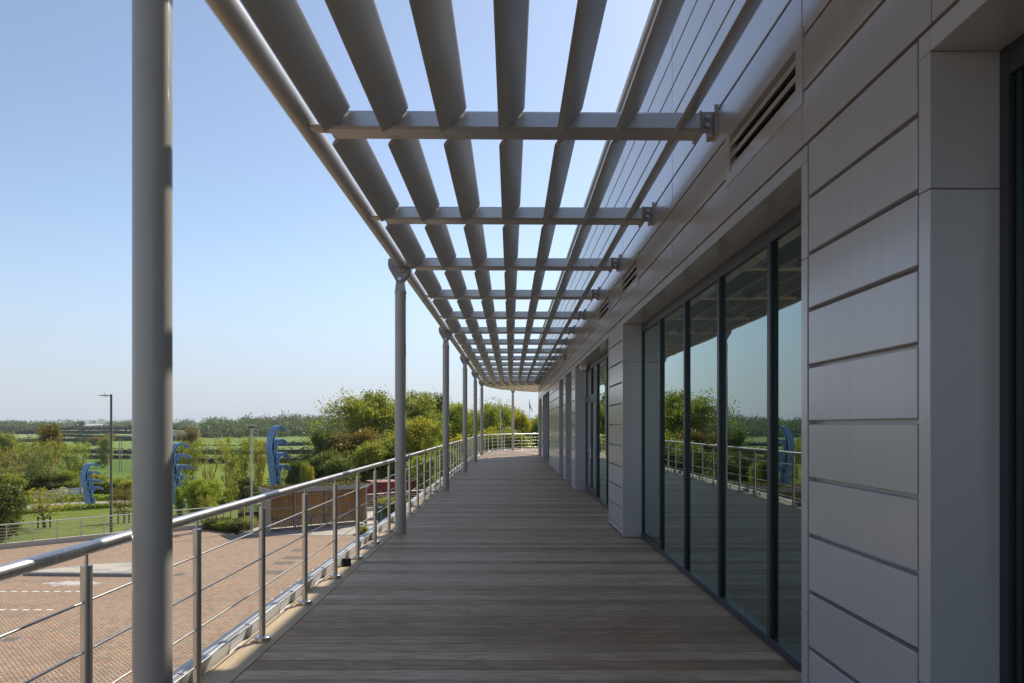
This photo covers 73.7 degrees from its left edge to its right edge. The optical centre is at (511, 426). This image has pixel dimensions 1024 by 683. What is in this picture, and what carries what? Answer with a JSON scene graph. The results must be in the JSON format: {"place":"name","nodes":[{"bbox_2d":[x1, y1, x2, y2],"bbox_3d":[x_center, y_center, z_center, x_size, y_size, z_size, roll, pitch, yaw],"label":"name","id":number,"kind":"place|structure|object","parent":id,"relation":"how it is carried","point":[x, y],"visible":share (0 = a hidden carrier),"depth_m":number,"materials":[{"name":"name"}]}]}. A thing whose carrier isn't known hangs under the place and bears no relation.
{"place":"outdoors","nodes":[
{"label":"outdoors","id":0,"kind":"place"},
{"bbox_2d":[6,457,131,479],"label":"crop field","id":1,"kind":"structure","parent":0,"point":[126,468],"depth_m":213.48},
{"bbox_2d":[85,453,131,458],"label":"hedgerow","id":2,"kind":"object","parent":1,"relation":"on","point":[124,456],"visible":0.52,"depth_m":283.06,"materials":[{"name":"green plant"}]},
{"bbox_2d":[12,434,131,438],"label":"crop field","id":3,"kind":"structure","parent":0,"point":[23,435],"depth_m":543.49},
{"bbox_2d":[4,441,180,449],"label":"crop field","id":4,"kind":"structure","parent":0,"point":[125,445],"depth_m":395.58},
{"bbox_2d":[24,498,187,509],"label":"road","id":5,"kind":"structure","parent":0,"point":[96,502],"depth_m":64.67,"materials":[{"name":"asphalt"}]},
{"bbox_2d":[3,445,290,542],"bbox_3d":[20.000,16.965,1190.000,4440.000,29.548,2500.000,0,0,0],"label":"ground","id":6,"kind":"structure","parent":0,"point":[79,513],"depth_m":46.09,"materials":[{"name":"green plant"}]},
{"bbox_2d":[0,429,22,474],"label":"tree","id":7,"kind":"object","parent":6,"relation":"on","point":[7,440],"visible":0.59,"depth_m":149.80,"materials":[{"name":"green plant"}]},
{"bbox_2d":[0,471,28,497],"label":"roadside bush","id":8,"kind":"object","parent":6,"relation":"on","point":[8,479],"visible":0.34,"depth_m":65.59,"materials":[{"name":"green plant"}]},
{"bbox_2d":[0,444,29,476],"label":"spring tree","id":9,"kind":"object","parent":6,"relation":"on","point":[10,468],"visible":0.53,"depth_m":74.00,"materials":[{"name":"green plant"}]},
{"bbox_2d":[0,479,30,543],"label":"leafy bush","id":10,"kind":"object","parent":6,"relation":"on","point":[12,507],"visible":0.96,"depth_m":36.48,"materials":[{"name":"green plant"}]},
{"bbox_2d":[0,448,36,475],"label":"spring tree","id":11,"kind":"object","parent":6,"relation":"on","point":[11,459],"visible":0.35,"depth_m":83.65,"materials":[{"name":"green plant"}]},
{"bbox_2d":[20,472,46,495],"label":"roadside bush","id":12,"kind":"object","parent":6,"relation":"on","point":[33,482],"visible":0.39,"depth_m":69.45,"materials":[{"name":"green plant"}]},
{"bbox_2d":[11,440,57,475],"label":"spring tree","id":13,"kind":"object","parent":6,"relation":"on","point":[32,468],"visible":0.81,"depth_m":71.67,"materials":[{"name":"green plant"}]},
{"bbox_2d":[28,472,69,490],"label":"roadside bush","id":14,"kind":"object","parent":6,"relation":"on","point":[45,477],"visible":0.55,"depth_m":70.05,"materials":[{"name":"green plant"}]},
{"bbox_2d":[25,486,76,527],"bbox_3d":[-29.113,5.093,42.563,4.084,2.773,3.839,0,0,-31],"label":"lawn tree","id":15,"kind":"object","parent":6,"relation":"on","point":[41,508],"visible":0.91,"depth_m":42.56,"materials":[{"name":"green plant"}]},
{"bbox_2d":[41,443,72,480],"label":"spring tree","id":16,"kind":"object","parent":6,"relation":"on","point":[53,462],"visible":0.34,"depth_m":76.04,"materials":[{"name":"green plant"}]},
{"bbox_2d":[5,447,131,453],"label":"hedgerow","id":17,"kind":"object","parent":6,"relation":"on","point":[127,451],"visible":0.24,"depth_m":320.98,"materials":[{"name":"green plant"}]},
{"bbox_2d":[56,468,81,497],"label":"roadside bush","id":18,"kind":"object","parent":6,"relation":"on","point":[71,478],"visible":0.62,"depth_m":71.20,"materials":[{"name":"green plant"}]},
{"bbox_2d":[16,494,123,503],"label":"verge grass","id":19,"kind":"structure","parent":6,"relation":"on","point":[99,497],"depth_m":67.33,"materials":[{"name":"green plant"}]},
{"bbox_2d":[52,441,91,477],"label":"spring tree","id":20,"kind":"object","parent":6,"relation":"on","point":[66,458],"visible":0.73,"depth_m":73.86,"materials":[{"name":"green plant"}]},
{"bbox_2d":[14,436,131,441],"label":"hedgerow","id":21,"kind":"object","parent":6,"relation":"on","point":[127,438],"visible":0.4,"depth_m":435.99,"materials":[{"name":"green plant"}]},
{"bbox_2d":[68,487,82,504],"bbox_3d":[-36.999,6.076,57.742,1.291,1.776,0.165,0,0,0],"label":"road sign","id":22,"kind":"object","parent":6,"relation":"on","point":[79,490],"visible":0.66,"depth_m":57.74,"materials":[{"name":"metal"}]},
{"bbox_2d":[0,428,180,433],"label":"hedgerow","id":23,"kind":"object","parent":6,"relation":"on","point":[6,431],"visible":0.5,"depth_m":593.43,"materials":[{"name":"green plant"}]},
{"bbox_2d":[80,463,103,506],"bbox_3d":[-36.239,5.291,58.920,0.850,4.211,1.580,0,0,33],"label":"wave sculpture","id":24,"kind":"object","parent":6,"relation":"on","point":[86,481],"visible":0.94,"depth_m":58.48,"materials":[{"name":"blue paint"}]},
{"bbox_2d":[60,432,131,437],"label":"hedgerow","id":25,"kind":"object","parent":6,"relation":"on","point":[79,435],"visible":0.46,"depth_m":501.00,"materials":[{"name":"green plant"}]},
{"bbox_2d":[21,502,173,513],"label":"verge grass","id":26,"kind":"structure","parent":6,"relation":"on","point":[86,506],"depth_m":56.25,"materials":[{"name":"green plant"}]},
{"bbox_2d":[0,418,205,430],"bbox_3d":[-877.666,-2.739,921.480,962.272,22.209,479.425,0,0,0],"label":"skyline woodland","id":27,"kind":"object","parent":6,"relation":"on","point":[13,424],"visible":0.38,"depth_m":832.53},
{"bbox_2d":[93,433,115,467],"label":"tree","id":28,"kind":"object","parent":6,"relation":"on","point":[104,443],"visible":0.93,"depth_m":214.06,"materials":[{"name":"green plant"}]},
{"bbox_2d":[98,393,112,532],"bbox_3d":[-24.104,2.197,40.500,0.817,8.307,0.260,0,0,0],"label":"street lamp","id":29,"kind":"object","parent":6,"relation":"on","point":[111,505],"visible":0.91,"depth_m":40.44,"materials":[{"name":"metal"}]},
{"bbox_2d":[28,425,191,429],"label":"hedgerow","id":30,"kind":"object","parent":6,"relation":"on","point":[101,428],"visible":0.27,"depth_m":759.55,"materials":[{"name":"green plant"}]},
{"bbox_2d":[100,477,128,493],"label":"roadside bush","id":31,"kind":"object","parent":6,"relation":"on","point":[116,483],"visible":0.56,"depth_m":73.73,"materials":[{"name":"green plant"}]},
{"bbox_2d":[106,487,131,522],"bbox_3d":[-25.977,5.265,45.750,2.239,2.670,2.382,0,0,-30],"label":"lawn tree","id":32,"kind":"object","parent":6,"relation":"on","point":[120,504],"visible":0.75,"depth_m":45.53,"materials":[{"name":"green plant"}]},
{"bbox_2d":[116,479,131,499],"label":"roadside bush","id":33,"kind":"object","parent":6,"relation":"on","point":[123,485],"visible":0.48,"depth_m":69.40,"materials":[{"name":"green plant"}]},
{"bbox_2d":[91,473,185,497],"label":"roadside hedge","id":34,"kind":"object","parent":6,"relation":"on","point":[102,485],"visible":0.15,"depth_m":74.39,"materials":[{"name":"green plant"}]},
{"bbox_2d":[175,486,184,516],"bbox_3d":[-24.379,5.528,50.005,0.867,2.473,0.936,0,0,-26],"label":"garden shrub","id":35,"kind":"object","parent":6,"relation":"on","point":[179,500],"visible":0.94,"depth_m":49.89,"materials":[{"name":"green plant"}]},
{"bbox_2d":[173,443,194,507],"bbox_3d":[-28.465,4.294,58.686,0.950,5.736,2.144,0,0,39],"label":"wave sculpture","id":36,"kind":"object","parent":6,"relation":"on","point":[177,470],"visible":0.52,"depth_m":58.21,"materials":[{"name":"blue paint"}]},
{"bbox_2d":[176,439,202,489],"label":"spring tree","id":37,"kind":"object","parent":6,"relation":"on","point":[183,461],"visible":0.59,"depth_m":71.96,"materials":[{"name":"green plant"}]},
{"bbox_2d":[177,424,203,481],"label":"spring tree","id":38,"kind":"object","parent":6,"relation":"on","point":[191,436],"visible":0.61,"depth_m":97.78,"materials":[{"name":"green plant"}]},
{"bbox_2d":[178,471,225,513],"bbox_3d":[-23.674,5.158,51.905,3.387,3.488,3.664,0,0,11],"label":"garden shrub","id":39,"kind":"object","parent":6,"relation":"on","point":[196,488],"visible":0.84,"depth_m":51.41,"materials":[{"name":"green plant"}]},
{"bbox_2d":[193,436,226,481],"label":"spring tree","id":40,"kind":"object","parent":6,"relation":"on","point":[203,473],"visible":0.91,"depth_m":74.06,"materials":[{"name":"green plant"}]},
{"bbox_2d":[214,445,231,489],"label":"spring tree","id":41,"kind":"object","parent":6,"relation":"on","point":[224,460],"visible":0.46,"depth_m":77.82,"materials":[{"name":"green plant"}]},
{"bbox_2d":[214,488,235,505],"bbox_3d":[-23.823,5.887,55.958,1.957,2.298,2.118,0,0,37],"label":"garden shrub","id":42,"kind":"object","parent":6,"relation":"on","point":[222,502],"visible":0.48,"depth_m":55.65,"materials":[{"name":"green plant"}]},
{"bbox_2d":[222,434,258,482],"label":"spring tree","id":43,"kind":"object","parent":6,"relation":"on","point":[246,463],"visible":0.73,"depth_m":71.64,"materials":[{"name":"green plant"}]},
{"bbox_2d":[222,474,260,499],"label":"garden shrub","id":44,"kind":"object","parent":6,"relation":"on","point":[243,493],"visible":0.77,"depth_m":65.78,"materials":[{"name":"green plant"}]},
{"bbox_2d":[175,446,311,453],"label":"hedgerow","id":45,"kind":"object","parent":6,"relation":"on","point":[294,451],"visible":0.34,"depth_m":305.08,"materials":[{"name":"green plant"}]},
{"bbox_2d":[248,438,267,486],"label":"spring tree","id":46,"kind":"object","parent":6,"relation":"on","point":[258,474],"visible":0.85,"depth_m":74.88,"materials":[{"name":"green plant"}]},
{"bbox_2d":[266,425,290,485],"bbox_3d":[-21.447,3.647,62.736,1.892,7.405,1.200,0,0,-44],"label":"wave sculpture","id":47,"kind":"object","parent":6,"relation":"on","point":[275,467],"visible":0.8,"depth_m":62.21,"materials":[{"name":"blue paint"}]},
{"bbox_2d":[245,440,313,445],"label":"hedgerow","id":48,"kind":"object","parent":6,"relation":"on","point":[294,443],"visible":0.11,"depth_m":378.17,"materials":[{"name":"green plant"}]},
{"bbox_2d":[282,456,304,502],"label":"tree","id":49,"kind":"object","parent":6,"relation":"on","point":[293,472],"visible":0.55,"depth_m":65.33,"materials":[{"name":"green plant"}]},
{"bbox_2d":[299,460,309,482],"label":"garden tree","id":50,"kind":"object","parent":6,"relation":"on","point":[302,468],"visible":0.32,"depth_m":59.93,"materials":[{"name":"green plant"}]},
{"bbox_2d":[304,466,314,481],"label":"garden tree","id":51,"kind":"object","parent":6,"relation":"on","point":[309,475],"visible":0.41,"depth_m":57.88,"materials":[{"name":"green plant"}]},
{"bbox_2d":[290,446,343,498],"bbox_3d":[-17.729,4.663,64.195,6.481,5.488,5.599,0,0,-31],"label":"hedgerow tree","id":52,"kind":"object","parent":6,"relation":"on","point":[318,459],"visible":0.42,"depth_m":63.06,"materials":[{"name":"green plant"}]},
{"bbox_2d":[295,423,346,477],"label":"ivy tree","id":53,"kind":"object","parent":6,"relation":"on","point":[320,441],"visible":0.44,"depth_m":69.73,"materials":[{"name":"green plant"}]},
{"bbox_2d":[318,455,364,482],"bbox_3d":[-15.347,4.893,61.714,5.166,4.805,5.980,0,0,24],"label":"hedgerow tree","id":54,"kind":"object","parent":6,"relation":"on","point":[335,465],"visible":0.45,"depth_m":60.99,"materials":[{"name":"green plant"}]},
{"bbox_2d":[298,385,394,451],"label":"oak tree","id":55,"kind":"object","parent":6,"relation":"on","point":[352,408],"visible":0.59,"depth_m":75.32,"materials":[{"name":"green plant"}]},
{"bbox_2d":[327,426,383,476],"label":"bronze tree","id":56,"kind":"object","parent":6,"relation":"on","point":[357,438],"visible":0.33,"depth_m":70.09,"materials":[{"name":"brown plant"}]},
{"bbox_2d":[184,410,535,437],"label":"hill woodland","id":57,"kind":"object","parent":6,"relation":"on","point":[294,425],"visible":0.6,"depth_m":564.48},
{"bbox_2d":[335,435,394,482],"bbox_3d":[-13.313,4.187,66.056,7.957,6.673,6.874,0,0,-3],"label":"hedgerow tree","id":58,"kind":"object","parent":6,"relation":"on","point":[372,453],"visible":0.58,"depth_m":64.69,"materials":[{"name":"green plant"}]},
{"bbox_2d":[348,385,410,450],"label":"oak tree","id":59,"kind":"object","parent":6,"relation":"on","point":[380,426],"visible":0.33,"depth_m":78.55,"materials":[{"name":"green plant"}]},
{"bbox_2d":[360,449,421,478],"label":"hedgerow tree","id":60,"kind":"object","parent":6,"relation":"on","point":[387,458],"visible":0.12,"depth_m":66.04,"materials":[{"name":"green plant"}]},
{"bbox_2d":[377,495,411,517],"bbox_3d":[-7.452,5.670,47.401,4.284,1.760,1.133,0,0,-22],"label":"garden hedge","id":61,"kind":"object","parent":6,"relation":"on","point":[392,506],"visible":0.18,"depth_m":46.69,"materials":[{"name":"green plant"}]},
{"bbox_2d":[366,479,434,506],"bbox_3d":[-9.319,5.999,58.988,6.010,2.698,2.450,0,0,-28],"label":"shipping container","id":62,"kind":"object","parent":6,"relation":"on","point":[381,486],"visible":0.16,"depth_m":57.34,"materials":[{"name":"metal"}]},
{"bbox_2d":[380,415,440,478],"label":"maple tree","id":63,"kind":"object","parent":6,"relation":"on","point":[416,434],"visible":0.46,"depth_m":67.96,"materials":[{"name":"green plant"}]},
{"bbox_2d":[387,389,442,433],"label":"oak tree","id":64,"kind":"object","parent":6,"relation":"on","point":[420,406],"visible":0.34,"depth_m":83.46,"materials":[{"name":"green plant"}]},
{"bbox_2d":[406,453,442,494],"bbox_3d":[-7.399,4.450,58.056,3.245,4.593,3.006,0,0,-21],"label":"birch tree","id":65,"kind":"object","parent":6,"relation":"on","point":[414,459],"visible":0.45,"depth_m":57.75,"materials":[{"name":"green plant"}]},
{"bbox_2d":[420,417,455,475],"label":"willow tree","id":66,"kind":"object","parent":6,"relation":"on","point":[435,432],"visible":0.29,"depth_m":65.91,"materials":[{"name":"green plant"}]},
{"bbox_2d":[430,389,452,422],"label":"oak tree","id":67,"kind":"object","parent":6,"relation":"on","point":[438,401],"visible":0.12,"depth_m":91.15,"materials":[{"name":"green plant"}]},
{"bbox_2d":[428,441,467,476],"bbox_3d":[-6.204,4.093,63.925,5.401,5.587,4.666,0,0,-11],"label":"maple tree","id":68,"kind":"object","parent":6,"relation":"on","point":[437,450],"visible":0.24,"depth_m":63.47,"materials":[{"name":"green plant"}]},
{"bbox_2d":[425,400,477,442],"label":"lime tree","id":69,"kind":"object","parent":6,"relation":"on","point":[456,414],"visible":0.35,"depth_m":78.50,"materials":[{"name":"green plant"}]},
{"bbox_2d":[449,432,472,466],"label":"maple tree","id":70,"kind":"object","parent":6,"relation":"on","point":[457,438],"visible":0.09,"depth_m":66.78,"materials":[{"name":"green plant"}]},
{"bbox_2d":[462,396,504,440],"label":"oak tree","id":71,"kind":"object","parent":6,"relation":"on","point":[494,414],"visible":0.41,"depth_m":77.92,"materials":[{"name":"green plant"}]},
{"bbox_2d":[479,433,507,450],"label":"maple tree","id":72,"kind":"object","parent":6,"relation":"on","point":[485,447],"visible":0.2,"depth_m":64.94,"materials":[{"name":"green plant"}]},
{"bbox_2d":[484,395,516,433],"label":"oak tree","id":73,"kind":"object","parent":6,"relation":"on","point":[506,416],"visible":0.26,"depth_m":81.72,"materials":[{"name":"green plant"}]},
{"bbox_2d":[496,426,535,448],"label":"maple tree","id":74,"kind":"object","parent":6,"relation":"on","point":[508,441],"visible":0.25,"depth_m":67.28,"materials":[{"name":"green plant"}]},
{"bbox_2d":[507,408,537,447],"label":"oak tree","id":75,"kind":"object","parent":6,"relation":"on","point":[521,422],"visible":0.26,"depth_m":78.54,"materials":[{"name":"green plant"}]},
{"bbox_2d":[521,417,537,447],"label":"maple tree","id":76,"kind":"object","parent":6,"relation":"on","point":[534,428],"visible":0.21,"depth_m":73.14,"materials":[{"name":"green plant"}]},
{"bbox_2d":[538,0,1023,682],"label":"terrace building","id":77,"kind":"structure","parent":6,"relation":"on","point":[782,414],"depth_m":3.62,"materials":[{"name":"metal"}]},
{"bbox_2d":[204,0,762,391],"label":"sun canopy","id":78,"kind":"object","parent":77,"relation":"attached to","point":[285,29],"visible":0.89,"depth_m":5.58,"materials":[{"name":"metal"}]},
{"bbox_2d":[173,448,800,682],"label":"terrace deck","id":79,"kind":"structure","parent":77,"relation":"on","point":[524,565],"depth_m":6.11,"materials":[{"name":"wood"}]},
{"bbox_2d":[132,0,172,682],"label":"steel column","id":80,"kind":"structure","parent":79,"relation":"on","point":[152,341],"depth_m":3.13,"materials":[{"name":"metal"}]},
{"bbox_2d":[0,433,537,682],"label":"terrace railing","id":81,"kind":"object","parent":79,"relation":"on","point":[35,563],"visible":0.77,"depth_m":4.56,"materials":[{"name":"silver metal"}]},
{"bbox_2d":[388,255,411,533],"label":"steel column","id":82,"kind":"structure","parent":79,"relation":"on","point":[400,275],"depth_m":10.43,"materials":[{"name":"metal"}]},
{"bbox_2d":[439,325,451,489],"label":"steel column","id":83,"kind":"structure","parent":79,"relation":"on","point":[446,337],"depth_m":17.65,"materials":[{"name":"metal"}]},
{"bbox_2d":[460,356,469,470],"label":"steel column","id":84,"kind":"structure","parent":79,"relation":"on","point":[465,363],"depth_m":24.86,"materials":[{"name":"metal"}]},
{"bbox_2d":[471,371,478,460],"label":"steel column","id":85,"kind":"structure","parent":79,"relation":"on","point":[475,376],"depth_m":31.84,"materials":[{"name":"metal"}]},
{"bbox_2d":[479,381,484,454],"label":"steel column","id":86,"kind":"structure","parent":79,"relation":"on","point":[481,417],"depth_m":38.42,"materials":[{"name":"metal"}]},
{"bbox_2d":[511,391,514,450],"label":"steel column","id":87,"kind":"structure","parent":79,"relation":"on","point":[512,392],"depth_m":45.98,"materials":[{"name":"metal"}]},
{"bbox_2d":[585,398,590,494],"bbox_3d":[1.860,0.486,16.781,0.135,2.303,1.055,0,0,0],"label":"door","id":88,"kind":"structure","parent":77,"relation":"in","point":[588,402],"depth_m":16.88,"materials":[{"name":"paint"}]},
{"bbox_2d":[588,396,596,499],"bbox_3d":[1.865,0.486,15.710,0.135,2.303,1.055,0,0,0],"label":"door","id":89,"kind":"structure","parent":77,"relation":"in","point":[593,449],"depth_m":15.70,"materials":[{"name":"paint"}]},
{"bbox_2d":[586,351,607,508],"bbox_3d":[1.929,0.074,14.451,0.098,3.147,5.800,0,0,0],"label":"window","id":90,"kind":"structure","parent":77,"relation":"in","point":[601,362],"depth_m":14.47,"materials":[{"name":"glass"}]},
{"bbox_2d":[641,204,801,672],"bbox_3d":[1.962,0.074,7.016,0.098,3.147,6.170,0,0,0],"label":"window","id":91,"kind":"structure","parent":77,"relation":"in","point":[721,362],"depth_m":5.95,"materials":[{"name":"glass"}]},
{"bbox_2d":[1000,33,1023,682],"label":"window","id":92,"kind":"structure","parent":77,"relation":"in","point":[1012,55],"depth_m":2.68,"materials":[{"name":"glass"}]},
{"bbox_2d":[0,529,355,682],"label":"paved court","id":93,"kind":"object","parent":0,"point":[43,646],"visible":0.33,"depth_m":24.66,"materials":[{"name":"brick"}]},
{"bbox_2d":[23,562,173,576],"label":"traffic island","id":94,"kind":"structure","parent":93,"relation":"on","point":[124,569],"depth_m":28.93,"materials":[{"name":"concrete"}]},
{"bbox_2d":[0,490,422,548],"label":"court railing","id":95,"kind":"object","parent":93,"relation":"on","point":[32,542],"visible":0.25,"depth_m":37.32,"materials":[{"name":"metal"}]},
{"bbox_2d":[202,523,258,532],"bbox_3d":[-17.575,6.265,42.550,3.250,0.030,5.300,0,0,0],"label":"planting bed","id":96,"kind":"object","parent":93,"relation":"on","point":[243,530],"visible":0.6,"depth_m":41.40,"materials":[{"name":"brown plant"}]},
{"bbox_2d":[221,452,244,517],"bbox_3d":[-17.296,3.944,42.346,1.367,5.034,1.160,0,0,-24],"label":"garden tree","id":97,"kind":"object","parent":96,"relation":"on","point":[230,465],"visible":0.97,"depth_m":42.23,"materials":[{"name":"green plant"}]},
{"bbox_2d":[225,521,246,532],"bbox_3d":[-16.415,5.984,40.630,1.320,0.728,1.577,0,0,19],"label":"bed shrub","id":98,"kind":"object","parent":96,"relation":"on","point":[236,526],"visible":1,"depth_m":40.36,"materials":[{"name":"green plant"}]},
{"bbox_2d":[238,505,260,521],"bbox_3d":[-16.749,5.857,44.599,2.142,1.386,0.894,0,0,-36],"label":"garden hedge","id":99,"kind":"object","parent":96,"relation":"on","point":[255,513],"visible":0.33,"depth_m":44.26,"materials":[{"name":"green plant"}]},
{"bbox_2d":[101,463,289,484],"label":"meadow field","id":100,"kind":"structure","parent":0,"point":[200,475],"depth_m":183.05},
{"bbox_2d":[27,421,64,474],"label":"tree","id":101,"kind":"object","parent":100,"relation":"on","point":[49,432],"visible":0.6,"depth_m":124.25,"materials":[{"name":"green plant"}]},
{"bbox_2d":[178,455,304,463],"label":"hedgerow","id":102,"kind":"object","parent":100,"relation":"on","point":[210,460],"visible":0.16,"depth_m":247.79,"materials":[{"name":"green plant"}]},
{"bbox_2d":[189,446,314,449],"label":"crop field","id":103,"kind":"structure","parent":0,"point":[283,447],"depth_m":365.62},
{"bbox_2d":[174,436,339,444],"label":"crop field","id":104,"kind":"structure","parent":0,"point":[291,438],"depth_m":487.94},
{"bbox_2d":[238,511,377,534],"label":"paved path","id":105,"kind":"structure","parent":0,"point":[342,529],"depth_m":41.56,"materials":[{"name":"beige concrete"}]},
{"bbox_2d":[248,424,256,530],"bbox_3d":[-15.648,3.099,41.100,0.675,6.403,0.200,0,0,0],"label":"lamp post","id":106,"kind":"object","parent":105,"relation":"on","point":[251,510],"visible":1,"depth_m":41.05,"materials":[{"name":"silver metal"}]},
{"bbox_2d":[259,479,368,533],"bbox_3d":[-12.281,4.861,42.577,6.300,2.878,2.020,0,0,-38],"label":"bike shelter","id":107,"kind":"object","parent":105,"relation":"on","point":[278,507],"visible":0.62,"depth_m":43.20,"materials":[{"name":"wood"},{"name":"galvanised steel"}]},
{"bbox_2d":[0,0,652,426],"label":"sky","id":108,"kind":"structure","parent":0,"point":[284,295],"materials":[{"name":"blue"}]},
{"bbox_2d":[377,504,384,522],"bbox_3d":[-8.490,5.680,44.289,0.530,1.240,0.292,0,0,-15],"label":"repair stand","id":109,"kind":"object","parent":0,"point":[380,515],"visible":0.78,"depth_m":44.20,"materials":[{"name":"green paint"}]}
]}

